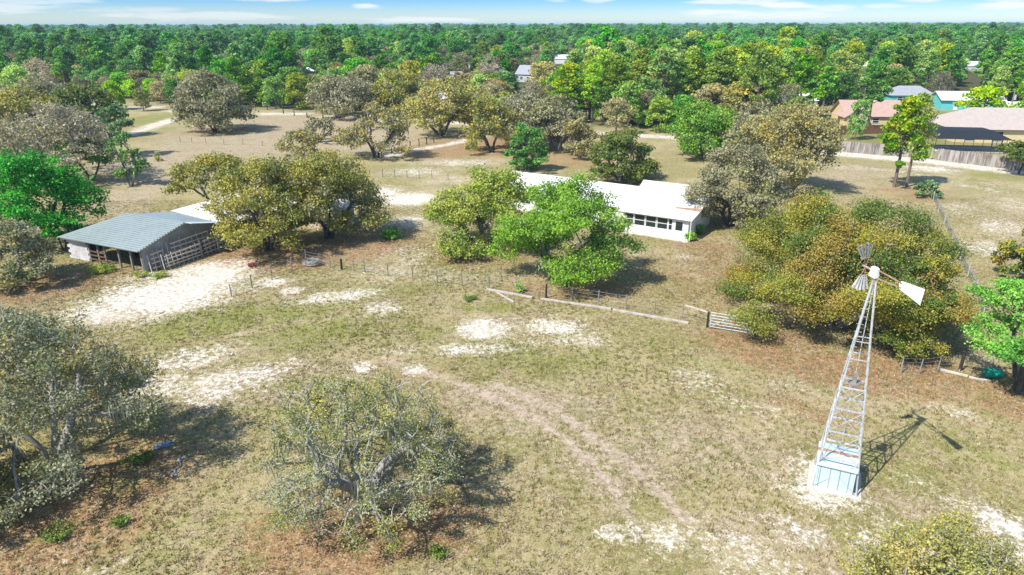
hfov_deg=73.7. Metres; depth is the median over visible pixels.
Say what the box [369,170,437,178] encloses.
wire fence
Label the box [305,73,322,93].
leafy tree
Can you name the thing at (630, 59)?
pine tree
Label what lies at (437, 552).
weed clump
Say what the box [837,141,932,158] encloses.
board fence
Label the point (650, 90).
leafy tree
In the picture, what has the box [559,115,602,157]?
oak tree
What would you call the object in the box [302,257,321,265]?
wire roll
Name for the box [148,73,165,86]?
bare tree
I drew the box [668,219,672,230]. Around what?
window
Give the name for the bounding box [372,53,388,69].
pine tree
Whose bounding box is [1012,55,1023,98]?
pine tree
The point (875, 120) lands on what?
window
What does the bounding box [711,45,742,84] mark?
pine tree
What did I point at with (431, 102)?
oak tree
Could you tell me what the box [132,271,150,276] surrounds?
weed clump
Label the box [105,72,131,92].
leafy tree
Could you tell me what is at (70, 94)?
oak tree
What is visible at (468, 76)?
leafy tree
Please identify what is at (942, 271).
oak tree
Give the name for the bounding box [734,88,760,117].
leafy tree
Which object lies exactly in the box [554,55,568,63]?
white cottage
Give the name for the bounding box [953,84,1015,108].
leafy tree
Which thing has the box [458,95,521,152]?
oak tree
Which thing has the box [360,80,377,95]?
bare tree
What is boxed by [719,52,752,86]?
pine tree
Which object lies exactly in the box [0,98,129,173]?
oak tree
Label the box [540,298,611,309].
curb timber
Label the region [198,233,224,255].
fence panel
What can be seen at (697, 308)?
fence rail
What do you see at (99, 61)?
leafy tree
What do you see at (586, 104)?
leafy tree
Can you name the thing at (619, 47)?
pine tree
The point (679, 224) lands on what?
door
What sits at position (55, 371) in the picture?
oak tree
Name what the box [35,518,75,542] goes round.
weed clump
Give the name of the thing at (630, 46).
pine tree
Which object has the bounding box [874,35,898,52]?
pine tree
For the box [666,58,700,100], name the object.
pine tree
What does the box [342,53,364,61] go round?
leafy tree
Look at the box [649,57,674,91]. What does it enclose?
leafy tree
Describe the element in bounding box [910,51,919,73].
pine tree
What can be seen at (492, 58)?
bare tree
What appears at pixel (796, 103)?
white cottage
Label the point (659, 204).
farm house
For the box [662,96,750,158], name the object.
oak tree
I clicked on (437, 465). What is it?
weed clump
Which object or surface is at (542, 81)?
leafy tree
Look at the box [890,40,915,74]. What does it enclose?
pine tree
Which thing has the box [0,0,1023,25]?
sky
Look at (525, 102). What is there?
oak tree
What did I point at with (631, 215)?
window
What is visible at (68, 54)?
pine tree
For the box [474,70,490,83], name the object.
leafy tree
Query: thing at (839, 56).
pine tree
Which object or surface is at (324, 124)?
oak tree
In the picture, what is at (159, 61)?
pine tree
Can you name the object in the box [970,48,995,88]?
pine tree
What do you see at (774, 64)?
pine tree
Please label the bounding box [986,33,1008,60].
pine tree
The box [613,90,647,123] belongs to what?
leafy tree
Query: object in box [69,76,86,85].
leafy tree
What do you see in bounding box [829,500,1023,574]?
oak tree
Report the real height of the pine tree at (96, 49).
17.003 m
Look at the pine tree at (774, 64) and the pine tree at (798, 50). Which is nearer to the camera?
the pine tree at (774, 64)
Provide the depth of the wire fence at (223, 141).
134.46 m
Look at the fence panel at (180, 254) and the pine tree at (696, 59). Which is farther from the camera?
the pine tree at (696, 59)
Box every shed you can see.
[171,191,298,245]
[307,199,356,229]
[807,441,860,501]
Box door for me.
[673,220,683,238]
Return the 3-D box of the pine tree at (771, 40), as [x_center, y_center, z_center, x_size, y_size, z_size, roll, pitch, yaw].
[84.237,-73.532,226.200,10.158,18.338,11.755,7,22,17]
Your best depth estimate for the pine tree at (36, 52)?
245.11 m
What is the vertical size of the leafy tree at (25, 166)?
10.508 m
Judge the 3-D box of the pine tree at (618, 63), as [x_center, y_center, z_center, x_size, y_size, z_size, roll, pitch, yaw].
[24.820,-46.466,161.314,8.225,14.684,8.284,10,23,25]
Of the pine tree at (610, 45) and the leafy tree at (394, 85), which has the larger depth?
the pine tree at (610, 45)
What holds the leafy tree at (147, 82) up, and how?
on the ground at (436, 164)
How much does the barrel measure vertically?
0.655 m
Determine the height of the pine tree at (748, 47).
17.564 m
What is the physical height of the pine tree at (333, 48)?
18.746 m
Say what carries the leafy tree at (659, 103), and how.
on the ground at (436, 164)
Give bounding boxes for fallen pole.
[939,368,967,376]
[969,376,988,381]
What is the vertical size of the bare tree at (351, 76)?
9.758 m
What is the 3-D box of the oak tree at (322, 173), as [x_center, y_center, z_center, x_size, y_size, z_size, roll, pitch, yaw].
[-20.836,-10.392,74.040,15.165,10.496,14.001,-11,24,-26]
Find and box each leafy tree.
[0,64,29,91]
[0,145,110,240]
[40,209,84,250]
[41,71,63,84]
[68,68,93,84]
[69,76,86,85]
[71,63,82,71]
[80,57,107,73]
[84,70,111,94]
[97,60,119,77]
[100,80,126,105]
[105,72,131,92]
[114,59,140,77]
[119,79,142,98]
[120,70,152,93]
[131,87,151,110]
[140,78,160,100]
[148,80,167,102]
[162,75,179,101]
[162,78,178,103]
[177,69,206,99]
[179,56,210,79]
[205,59,231,81]
[211,55,224,59]
[230,68,251,100]
[233,82,252,104]
[241,59,277,102]
[247,70,276,104]
[260,76,286,108]
[275,66,305,103]
[279,72,314,109]
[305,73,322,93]
[316,63,331,74]
[317,64,342,75]
[317,68,347,94]
[338,58,376,81]
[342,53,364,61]
[346,64,383,89]
[377,69,416,110]
[385,62,397,68]
[395,59,421,86]
[413,55,421,63]
[418,55,441,70]
[423,73,447,87]
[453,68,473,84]
[454,73,476,91]
[467,73,487,97]
[473,64,484,73]
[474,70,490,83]
[483,77,509,94]
[485,80,514,96]
[486,72,503,80]
[487,65,505,73]
[494,52,513,71]
[494,70,520,96]
[494,91,510,105]
[524,61,555,85]
[531,78,547,102]
[545,71,584,112]
[548,66,586,101]
[583,88,594,107]
[591,86,615,124]
[596,97,638,131]
[611,80,647,126]
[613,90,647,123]
[632,80,667,118]
[643,95,677,132]
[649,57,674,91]
[697,83,739,109]
[717,81,776,117]
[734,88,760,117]
[798,77,819,92]
[812,62,832,100]
[825,71,859,105]
[846,99,870,139]
[875,64,914,81]
[880,67,910,88]
[884,68,910,87]
[897,71,914,85]
[917,57,955,91]
[927,77,947,91]
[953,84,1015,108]
[1005,70,1018,97]
[1012,81,1023,107]
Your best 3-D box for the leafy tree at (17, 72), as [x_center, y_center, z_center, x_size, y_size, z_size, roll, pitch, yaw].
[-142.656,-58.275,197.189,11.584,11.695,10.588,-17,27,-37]
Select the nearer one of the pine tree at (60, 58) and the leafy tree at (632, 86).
the leafy tree at (632, 86)
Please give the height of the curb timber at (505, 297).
0.140 m
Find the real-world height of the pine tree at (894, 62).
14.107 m
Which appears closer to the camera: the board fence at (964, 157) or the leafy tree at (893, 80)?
the board fence at (964, 157)
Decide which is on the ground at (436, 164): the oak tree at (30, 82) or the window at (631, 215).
the oak tree at (30, 82)
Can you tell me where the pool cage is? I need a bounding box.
[925,127,1012,153]
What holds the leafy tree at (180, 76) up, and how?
on the ground at (436, 164)
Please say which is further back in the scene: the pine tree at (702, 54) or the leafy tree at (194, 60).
the leafy tree at (194, 60)
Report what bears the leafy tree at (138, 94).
on the ground at (436, 164)
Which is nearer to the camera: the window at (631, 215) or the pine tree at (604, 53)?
the window at (631, 215)
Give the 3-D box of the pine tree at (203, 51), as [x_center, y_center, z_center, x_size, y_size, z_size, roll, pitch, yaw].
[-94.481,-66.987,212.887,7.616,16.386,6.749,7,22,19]
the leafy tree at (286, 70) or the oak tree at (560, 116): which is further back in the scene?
the leafy tree at (286, 70)
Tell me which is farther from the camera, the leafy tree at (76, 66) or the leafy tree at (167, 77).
the leafy tree at (76, 66)
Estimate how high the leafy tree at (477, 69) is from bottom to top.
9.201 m
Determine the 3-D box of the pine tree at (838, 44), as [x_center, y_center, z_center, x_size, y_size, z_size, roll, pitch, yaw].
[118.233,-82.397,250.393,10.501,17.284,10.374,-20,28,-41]
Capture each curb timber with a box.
[487,288,532,298]
[497,292,514,302]
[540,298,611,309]
[613,308,688,323]
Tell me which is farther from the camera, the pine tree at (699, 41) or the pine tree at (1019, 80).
the pine tree at (699, 41)
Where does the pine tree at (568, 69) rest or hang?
on the ground at (436, 164)
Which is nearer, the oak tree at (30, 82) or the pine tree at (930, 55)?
the oak tree at (30, 82)
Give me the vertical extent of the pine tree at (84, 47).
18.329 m
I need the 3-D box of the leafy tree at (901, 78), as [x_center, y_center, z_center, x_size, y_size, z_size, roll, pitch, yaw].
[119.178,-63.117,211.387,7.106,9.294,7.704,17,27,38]
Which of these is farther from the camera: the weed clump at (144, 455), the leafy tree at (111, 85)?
the leafy tree at (111, 85)
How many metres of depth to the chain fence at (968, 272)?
69.11 m
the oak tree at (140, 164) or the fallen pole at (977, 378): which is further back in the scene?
the oak tree at (140, 164)
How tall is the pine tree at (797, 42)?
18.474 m
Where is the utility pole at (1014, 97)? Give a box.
[1009,90,1016,103]
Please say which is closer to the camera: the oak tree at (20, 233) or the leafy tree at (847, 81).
the oak tree at (20, 233)
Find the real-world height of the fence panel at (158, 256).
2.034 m
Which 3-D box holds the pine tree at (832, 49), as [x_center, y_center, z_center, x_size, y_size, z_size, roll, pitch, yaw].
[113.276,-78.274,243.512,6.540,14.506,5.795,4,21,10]
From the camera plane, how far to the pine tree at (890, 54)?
236.50 m
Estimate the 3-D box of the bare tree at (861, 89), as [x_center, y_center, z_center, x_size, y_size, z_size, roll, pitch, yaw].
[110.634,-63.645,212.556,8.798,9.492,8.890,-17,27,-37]
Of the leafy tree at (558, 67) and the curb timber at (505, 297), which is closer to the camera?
the curb timber at (505, 297)
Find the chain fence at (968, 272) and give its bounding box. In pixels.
[933,192,985,313]
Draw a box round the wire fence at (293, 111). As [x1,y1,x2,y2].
[266,105,323,117]
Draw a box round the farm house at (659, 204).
[490,170,719,242]
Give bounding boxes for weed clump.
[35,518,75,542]
[85,263,116,273]
[107,512,133,528]
[119,447,155,466]
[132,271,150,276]
[152,270,169,277]
[427,541,453,560]
[428,461,457,480]
[462,293,477,300]
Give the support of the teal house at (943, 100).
on the ground at (436, 164)
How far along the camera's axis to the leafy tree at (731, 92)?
147.92 m
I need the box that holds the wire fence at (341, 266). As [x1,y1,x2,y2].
[229,251,489,296]
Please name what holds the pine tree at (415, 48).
on the ground at (436, 164)
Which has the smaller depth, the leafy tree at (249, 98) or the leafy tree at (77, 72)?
the leafy tree at (249, 98)
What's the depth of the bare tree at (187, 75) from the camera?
203.59 m
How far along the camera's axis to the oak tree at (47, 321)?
42.05 m
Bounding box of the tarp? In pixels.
[152,441,174,449]
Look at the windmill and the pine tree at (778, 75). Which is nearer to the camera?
the windmill
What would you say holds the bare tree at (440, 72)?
on the ground at (436, 164)
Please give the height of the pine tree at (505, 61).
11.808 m
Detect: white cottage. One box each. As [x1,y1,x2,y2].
[436,90,458,111]
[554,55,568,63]
[776,93,818,108]
[965,61,981,70]
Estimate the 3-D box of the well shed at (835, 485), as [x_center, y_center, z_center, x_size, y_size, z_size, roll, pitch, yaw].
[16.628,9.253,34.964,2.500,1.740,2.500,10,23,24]
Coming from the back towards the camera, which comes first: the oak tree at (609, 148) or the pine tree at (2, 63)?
the pine tree at (2, 63)
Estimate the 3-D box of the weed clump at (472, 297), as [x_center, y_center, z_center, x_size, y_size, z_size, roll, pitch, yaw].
[-3.581,0.889,58.348,1.522,0.665,1.595,0,21,0]
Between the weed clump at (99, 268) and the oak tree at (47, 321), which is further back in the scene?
the weed clump at (99, 268)
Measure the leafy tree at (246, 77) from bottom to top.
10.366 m
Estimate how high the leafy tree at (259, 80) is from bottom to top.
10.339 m
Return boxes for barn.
[58,212,220,272]
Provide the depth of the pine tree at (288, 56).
229.64 m
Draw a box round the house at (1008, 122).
[926,107,1023,142]
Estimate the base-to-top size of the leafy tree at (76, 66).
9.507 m
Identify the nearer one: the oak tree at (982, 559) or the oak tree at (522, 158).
the oak tree at (982, 559)
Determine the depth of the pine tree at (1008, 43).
239.66 m
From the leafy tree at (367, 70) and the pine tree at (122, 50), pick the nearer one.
the leafy tree at (367, 70)
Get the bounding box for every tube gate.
[217,237,245,250]
[710,312,754,332]
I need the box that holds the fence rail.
[685,305,707,312]
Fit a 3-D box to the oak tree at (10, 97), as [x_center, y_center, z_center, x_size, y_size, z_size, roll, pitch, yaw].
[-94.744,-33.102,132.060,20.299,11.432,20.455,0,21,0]
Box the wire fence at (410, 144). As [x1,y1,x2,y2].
[381,136,433,155]
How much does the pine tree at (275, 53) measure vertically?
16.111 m
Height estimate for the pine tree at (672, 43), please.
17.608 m
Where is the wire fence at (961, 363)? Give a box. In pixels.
[900,354,994,373]
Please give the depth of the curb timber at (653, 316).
54.78 m
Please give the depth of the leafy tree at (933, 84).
216.98 m
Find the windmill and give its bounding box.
[811,242,924,496]
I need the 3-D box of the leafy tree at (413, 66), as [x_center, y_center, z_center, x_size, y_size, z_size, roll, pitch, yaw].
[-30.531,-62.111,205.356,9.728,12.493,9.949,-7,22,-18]
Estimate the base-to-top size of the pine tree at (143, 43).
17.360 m
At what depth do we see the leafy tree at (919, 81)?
234.00 m
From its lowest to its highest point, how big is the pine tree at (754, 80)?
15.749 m
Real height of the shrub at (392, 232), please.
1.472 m
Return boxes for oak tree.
[0,73,94,120]
[0,86,83,145]
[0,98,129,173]
[0,214,60,292]
[0,300,95,409]
[0,306,177,529]
[0,437,27,504]
[45,82,127,134]
[50,137,110,180]
[92,103,134,155]
[101,131,152,185]
[160,149,254,199]
[166,65,258,131]
[194,152,321,251]
[240,364,476,557]
[253,145,397,238]
[272,128,324,156]
[298,115,334,141]
[302,73,379,117]
[330,101,413,157]
[361,66,426,116]
[401,74,476,135]
[413,163,534,261]
[435,79,493,129]
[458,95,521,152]
[479,169,649,291]
[490,85,558,146]
[502,121,549,170]
[522,93,594,150]
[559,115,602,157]
[587,125,662,182]
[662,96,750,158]
[679,141,796,232]
[704,185,992,343]
[715,98,793,164]
[733,99,850,192]
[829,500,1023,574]
[867,252,966,361]
[958,273,1023,394]
[987,228,1023,275]
[994,140,1023,173]
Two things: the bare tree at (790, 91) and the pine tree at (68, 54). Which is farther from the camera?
the pine tree at (68, 54)
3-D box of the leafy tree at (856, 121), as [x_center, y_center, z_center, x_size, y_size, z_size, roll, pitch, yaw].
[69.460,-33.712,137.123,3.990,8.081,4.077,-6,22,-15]
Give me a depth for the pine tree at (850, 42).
235.62 m
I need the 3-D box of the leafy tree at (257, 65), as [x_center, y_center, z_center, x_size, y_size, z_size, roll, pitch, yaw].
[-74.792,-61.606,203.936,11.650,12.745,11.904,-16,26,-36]
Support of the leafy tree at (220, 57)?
on the ground at (436, 164)
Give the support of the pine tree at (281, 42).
on the ground at (436, 164)
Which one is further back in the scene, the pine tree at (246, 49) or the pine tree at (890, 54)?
the pine tree at (890, 54)
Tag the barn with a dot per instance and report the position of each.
(143, 234)
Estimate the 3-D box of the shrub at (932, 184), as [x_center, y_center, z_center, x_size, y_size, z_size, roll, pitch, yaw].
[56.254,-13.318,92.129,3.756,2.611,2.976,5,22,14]
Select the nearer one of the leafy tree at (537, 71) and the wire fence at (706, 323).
the wire fence at (706, 323)
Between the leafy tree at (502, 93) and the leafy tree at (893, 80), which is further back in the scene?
the leafy tree at (893, 80)
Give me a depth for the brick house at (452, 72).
269.78 m
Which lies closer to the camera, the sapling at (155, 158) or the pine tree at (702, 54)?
the sapling at (155, 158)
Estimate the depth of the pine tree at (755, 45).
214.59 m
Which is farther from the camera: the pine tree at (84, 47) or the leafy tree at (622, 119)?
the pine tree at (84, 47)
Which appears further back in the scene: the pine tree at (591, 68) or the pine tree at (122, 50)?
the pine tree at (122, 50)
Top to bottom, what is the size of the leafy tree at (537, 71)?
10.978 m
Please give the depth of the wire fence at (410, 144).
130.67 m
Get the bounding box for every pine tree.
[0,52,11,62]
[0,55,7,78]
[12,52,36,71]
[26,40,47,72]
[44,42,67,77]
[50,47,72,82]
[51,45,77,85]
[74,36,97,67]
[78,58,97,83]
[87,41,114,66]
[104,61,121,79]
[115,46,127,60]
[126,54,135,65]
[132,40,152,59]
[132,45,154,91]
[137,48,159,71]
[150,52,169,77]
[160,42,191,80]
[193,49,204,56]
[196,45,215,70]
[223,43,241,58]
[223,56,249,102]
[237,43,257,75]
[254,53,264,61]
[263,41,273,62]
[263,47,289,81]
[272,35,299,70]
[283,50,298,89]
[304,49,325,74]
[315,35,351,71]
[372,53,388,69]
[388,53,398,61]
[394,39,418,68]
[410,44,420,53]
[484,59,491,69]
[492,49,502,67]
[501,58,511,71]
[547,61,592,117]
[564,48,585,107]
[576,57,599,116]
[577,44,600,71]
[579,62,604,121]
[582,44,590,61]
[586,48,616,117]
[589,37,605,57]
[593,52,632,95]
[602,58,631,120]
[605,42,613,50]
[611,40,628,56]
[622,41,638,51]
[623,51,634,69]
[629,47,654,83]
[634,33,648,50]
[647,36,671,51]
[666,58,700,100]
[666,60,686,97]
[667,39,677,47]
[674,38,681,45]
[675,51,686,59]
[676,37,706,55]
[681,54,707,94]
[685,45,699,59]
[687,52,712,92]
[695,35,708,48]
[697,40,703,49]
[697,47,737,103]
[704,43,713,54]
[706,40,726,55]
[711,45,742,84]
[713,43,725,49]
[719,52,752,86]
[737,56,772,98]
[739,42,755,61]
[739,42,758,54]
[752,45,786,107]
[756,40,770,48]
[758,36,778,47]
[758,59,777,94]
[768,58,781,97]
[775,43,791,49]
[778,47,797,78]
[782,53,828,99]
[785,47,805,87]
[786,36,807,67]
[797,47,813,91]
[809,44,825,74]
[813,66,840,106]
[820,50,853,105]
[825,53,840,98]
[826,38,845,55]
[827,47,835,54]
[840,53,863,93]
[844,41,865,65]
[844,41,866,92]
[853,60,893,124]
[863,57,880,98]
[871,50,891,92]
[872,46,892,56]
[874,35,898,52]
[877,95,931,186]
[887,43,898,57]
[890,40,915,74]
[890,53,911,69]
[894,42,917,75]
[894,92,939,186]
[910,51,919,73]
[913,48,941,88]
[924,43,963,80]
[937,45,968,90]
[951,67,964,90]
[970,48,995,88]
[980,53,1017,88]
[984,55,1000,75]
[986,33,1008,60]
[986,41,1011,68]
[986,65,1012,96]
[991,53,1023,99]
[992,46,1023,94]
[1003,37,1023,94]
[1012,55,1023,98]
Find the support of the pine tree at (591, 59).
on the ground at (436, 164)
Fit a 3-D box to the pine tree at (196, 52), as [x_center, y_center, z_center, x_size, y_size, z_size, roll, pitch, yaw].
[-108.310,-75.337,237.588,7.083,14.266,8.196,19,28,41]
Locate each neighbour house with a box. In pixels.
[830,100,935,124]
[999,101,1020,107]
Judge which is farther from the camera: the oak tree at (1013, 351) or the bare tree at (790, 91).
the bare tree at (790, 91)
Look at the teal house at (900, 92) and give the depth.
198.87 m
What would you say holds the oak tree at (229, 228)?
on the ground at (436, 164)
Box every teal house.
[878,86,931,99]
[931,91,1006,109]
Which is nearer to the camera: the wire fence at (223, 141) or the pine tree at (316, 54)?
the wire fence at (223, 141)
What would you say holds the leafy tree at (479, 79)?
on the ground at (436, 164)
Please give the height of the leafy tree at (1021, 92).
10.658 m
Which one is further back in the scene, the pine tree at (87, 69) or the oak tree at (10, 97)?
the pine tree at (87, 69)
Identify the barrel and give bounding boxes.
[982,368,1003,377]
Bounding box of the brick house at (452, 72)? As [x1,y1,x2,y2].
[450,71,475,78]
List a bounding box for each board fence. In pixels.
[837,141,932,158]
[838,124,884,134]
[936,149,1023,170]
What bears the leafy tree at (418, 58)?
on the ground at (436, 164)
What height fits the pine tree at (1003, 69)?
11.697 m
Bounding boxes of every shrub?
[380,226,402,238]
[683,230,696,240]
[695,224,705,233]
[912,179,943,198]
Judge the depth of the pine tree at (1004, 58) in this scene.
196.14 m
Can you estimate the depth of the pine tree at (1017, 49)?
206.28 m
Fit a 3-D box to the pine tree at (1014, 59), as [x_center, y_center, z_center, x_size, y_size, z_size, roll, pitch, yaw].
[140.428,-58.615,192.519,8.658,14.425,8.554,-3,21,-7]
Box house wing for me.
[833,107,873,125]
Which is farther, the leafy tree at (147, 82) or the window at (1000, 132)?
the leafy tree at (147, 82)
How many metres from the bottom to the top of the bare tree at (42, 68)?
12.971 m
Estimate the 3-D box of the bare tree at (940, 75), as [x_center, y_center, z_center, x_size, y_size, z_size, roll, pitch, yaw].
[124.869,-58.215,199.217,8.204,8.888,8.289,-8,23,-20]
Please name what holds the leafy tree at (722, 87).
on the ground at (436, 164)
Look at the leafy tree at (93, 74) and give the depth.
218.22 m
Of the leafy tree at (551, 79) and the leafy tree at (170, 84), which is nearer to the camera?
the leafy tree at (551, 79)
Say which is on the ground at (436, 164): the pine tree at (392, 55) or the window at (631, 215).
the pine tree at (392, 55)
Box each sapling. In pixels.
[153,152,162,160]
[514,278,524,291]
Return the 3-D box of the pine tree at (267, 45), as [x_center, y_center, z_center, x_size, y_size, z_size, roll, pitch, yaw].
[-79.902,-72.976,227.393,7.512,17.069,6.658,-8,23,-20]
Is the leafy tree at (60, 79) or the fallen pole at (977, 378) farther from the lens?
the leafy tree at (60, 79)
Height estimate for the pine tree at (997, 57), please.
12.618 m
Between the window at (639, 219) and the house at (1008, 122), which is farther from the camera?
the house at (1008, 122)
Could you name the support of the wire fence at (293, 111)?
on the ground at (436, 164)
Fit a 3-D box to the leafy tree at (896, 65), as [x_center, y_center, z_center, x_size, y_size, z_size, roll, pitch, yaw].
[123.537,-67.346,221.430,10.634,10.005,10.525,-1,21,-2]
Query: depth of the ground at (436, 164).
44.37 m
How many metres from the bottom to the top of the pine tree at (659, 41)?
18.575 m
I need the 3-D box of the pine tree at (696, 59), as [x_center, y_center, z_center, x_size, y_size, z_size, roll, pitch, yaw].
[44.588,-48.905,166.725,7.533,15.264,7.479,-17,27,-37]
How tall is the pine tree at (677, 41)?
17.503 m
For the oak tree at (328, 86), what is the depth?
167.59 m
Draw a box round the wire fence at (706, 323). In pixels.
[489,276,709,327]
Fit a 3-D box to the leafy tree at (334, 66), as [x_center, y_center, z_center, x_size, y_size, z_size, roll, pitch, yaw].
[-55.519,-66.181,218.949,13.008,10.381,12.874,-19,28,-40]
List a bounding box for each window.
[625,212,633,224]
[634,214,645,225]
[645,215,656,227]
[656,217,668,229]
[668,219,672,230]
[872,118,878,122]
[991,131,1003,140]
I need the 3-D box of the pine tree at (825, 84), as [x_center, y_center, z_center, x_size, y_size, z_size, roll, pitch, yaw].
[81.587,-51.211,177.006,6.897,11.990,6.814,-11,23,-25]
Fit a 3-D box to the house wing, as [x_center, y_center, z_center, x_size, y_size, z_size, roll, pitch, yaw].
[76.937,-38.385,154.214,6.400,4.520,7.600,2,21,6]
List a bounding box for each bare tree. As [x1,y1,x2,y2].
[21,57,59,85]
[42,72,59,85]
[69,75,88,89]
[96,76,113,91]
[133,77,146,91]
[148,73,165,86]
[179,70,198,85]
[341,75,358,111]
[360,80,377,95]
[410,76,433,105]
[417,63,446,81]
[420,64,452,84]
[478,56,502,70]
[480,62,504,75]
[482,82,504,97]
[520,81,547,100]
[538,83,563,108]
[771,82,802,114]
[859,67,879,97]
[923,72,953,91]
[934,71,955,90]
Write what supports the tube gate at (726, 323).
attached to the gate post
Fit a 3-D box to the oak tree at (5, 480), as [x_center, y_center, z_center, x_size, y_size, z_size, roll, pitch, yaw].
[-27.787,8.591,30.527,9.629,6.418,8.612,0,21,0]
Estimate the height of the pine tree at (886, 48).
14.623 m
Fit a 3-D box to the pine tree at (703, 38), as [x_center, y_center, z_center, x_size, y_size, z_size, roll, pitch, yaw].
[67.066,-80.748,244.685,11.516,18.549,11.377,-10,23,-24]
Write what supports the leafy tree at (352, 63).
on the ground at (436, 164)
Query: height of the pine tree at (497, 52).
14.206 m
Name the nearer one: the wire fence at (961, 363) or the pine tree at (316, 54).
the wire fence at (961, 363)
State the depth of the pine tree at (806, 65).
163.11 m
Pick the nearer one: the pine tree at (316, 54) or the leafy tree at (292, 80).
the leafy tree at (292, 80)
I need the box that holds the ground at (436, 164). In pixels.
[0,64,1023,574]
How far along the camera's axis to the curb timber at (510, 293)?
59.60 m
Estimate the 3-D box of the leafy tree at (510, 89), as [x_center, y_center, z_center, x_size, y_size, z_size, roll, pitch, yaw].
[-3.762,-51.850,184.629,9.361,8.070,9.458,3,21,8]
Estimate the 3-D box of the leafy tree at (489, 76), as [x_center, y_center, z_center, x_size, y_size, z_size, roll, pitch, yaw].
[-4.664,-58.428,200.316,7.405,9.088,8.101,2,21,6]
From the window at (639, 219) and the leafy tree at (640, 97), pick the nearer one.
the window at (639, 219)
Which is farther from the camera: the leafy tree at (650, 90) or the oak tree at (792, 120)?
the leafy tree at (650, 90)
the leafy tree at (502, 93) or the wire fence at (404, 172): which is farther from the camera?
the leafy tree at (502, 93)
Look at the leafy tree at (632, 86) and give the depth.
151.47 m
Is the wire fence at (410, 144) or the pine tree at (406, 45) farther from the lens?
the pine tree at (406, 45)
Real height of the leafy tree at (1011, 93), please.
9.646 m
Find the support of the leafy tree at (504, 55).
on the ground at (436, 164)
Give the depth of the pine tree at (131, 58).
238.82 m
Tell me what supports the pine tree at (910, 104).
on the ground at (436, 164)
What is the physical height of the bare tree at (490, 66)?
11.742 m
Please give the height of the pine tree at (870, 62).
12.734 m
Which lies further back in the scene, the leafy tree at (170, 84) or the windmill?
the leafy tree at (170, 84)
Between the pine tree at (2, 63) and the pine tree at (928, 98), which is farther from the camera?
the pine tree at (2, 63)
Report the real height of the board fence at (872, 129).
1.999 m
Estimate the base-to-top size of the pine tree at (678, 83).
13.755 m
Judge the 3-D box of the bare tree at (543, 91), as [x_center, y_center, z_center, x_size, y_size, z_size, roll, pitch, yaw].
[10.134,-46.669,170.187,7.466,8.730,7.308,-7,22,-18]
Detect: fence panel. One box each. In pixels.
[147,247,166,271]
[160,243,202,269]
[165,230,212,265]
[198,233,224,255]
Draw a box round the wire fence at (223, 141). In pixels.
[179,137,262,145]
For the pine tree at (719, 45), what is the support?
on the ground at (436, 164)
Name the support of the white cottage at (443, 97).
on the ground at (436, 164)
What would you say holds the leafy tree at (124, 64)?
on the ground at (436, 164)
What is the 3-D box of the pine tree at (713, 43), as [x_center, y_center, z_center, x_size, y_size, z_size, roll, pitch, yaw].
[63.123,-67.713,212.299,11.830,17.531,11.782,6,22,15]
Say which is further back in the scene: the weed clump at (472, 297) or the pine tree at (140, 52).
the pine tree at (140, 52)
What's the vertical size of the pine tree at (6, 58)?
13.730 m
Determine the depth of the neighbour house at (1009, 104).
167.43 m
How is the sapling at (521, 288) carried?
on the ground at (436, 164)
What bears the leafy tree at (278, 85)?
on the ground at (436, 164)
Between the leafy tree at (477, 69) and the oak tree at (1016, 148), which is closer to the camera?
the oak tree at (1016, 148)
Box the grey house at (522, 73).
[515,65,546,81]
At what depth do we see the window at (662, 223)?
75.36 m
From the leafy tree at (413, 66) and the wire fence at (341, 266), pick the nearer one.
the wire fence at (341, 266)
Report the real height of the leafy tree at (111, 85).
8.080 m
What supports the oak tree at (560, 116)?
on the ground at (436, 164)
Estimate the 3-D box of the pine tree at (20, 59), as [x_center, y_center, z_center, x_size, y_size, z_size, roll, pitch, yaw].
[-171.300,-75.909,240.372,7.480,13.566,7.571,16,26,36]
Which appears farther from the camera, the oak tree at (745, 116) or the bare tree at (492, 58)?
the bare tree at (492, 58)
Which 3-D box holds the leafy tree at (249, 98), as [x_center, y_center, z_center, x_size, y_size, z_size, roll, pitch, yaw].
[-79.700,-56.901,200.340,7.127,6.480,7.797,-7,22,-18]
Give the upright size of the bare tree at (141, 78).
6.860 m
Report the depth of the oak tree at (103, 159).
100.59 m
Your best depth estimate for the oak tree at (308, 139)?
118.81 m
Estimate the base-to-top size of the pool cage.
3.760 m
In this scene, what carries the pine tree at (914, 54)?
on the ground at (436, 164)
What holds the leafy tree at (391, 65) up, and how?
on the ground at (436, 164)
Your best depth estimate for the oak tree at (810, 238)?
48.83 m

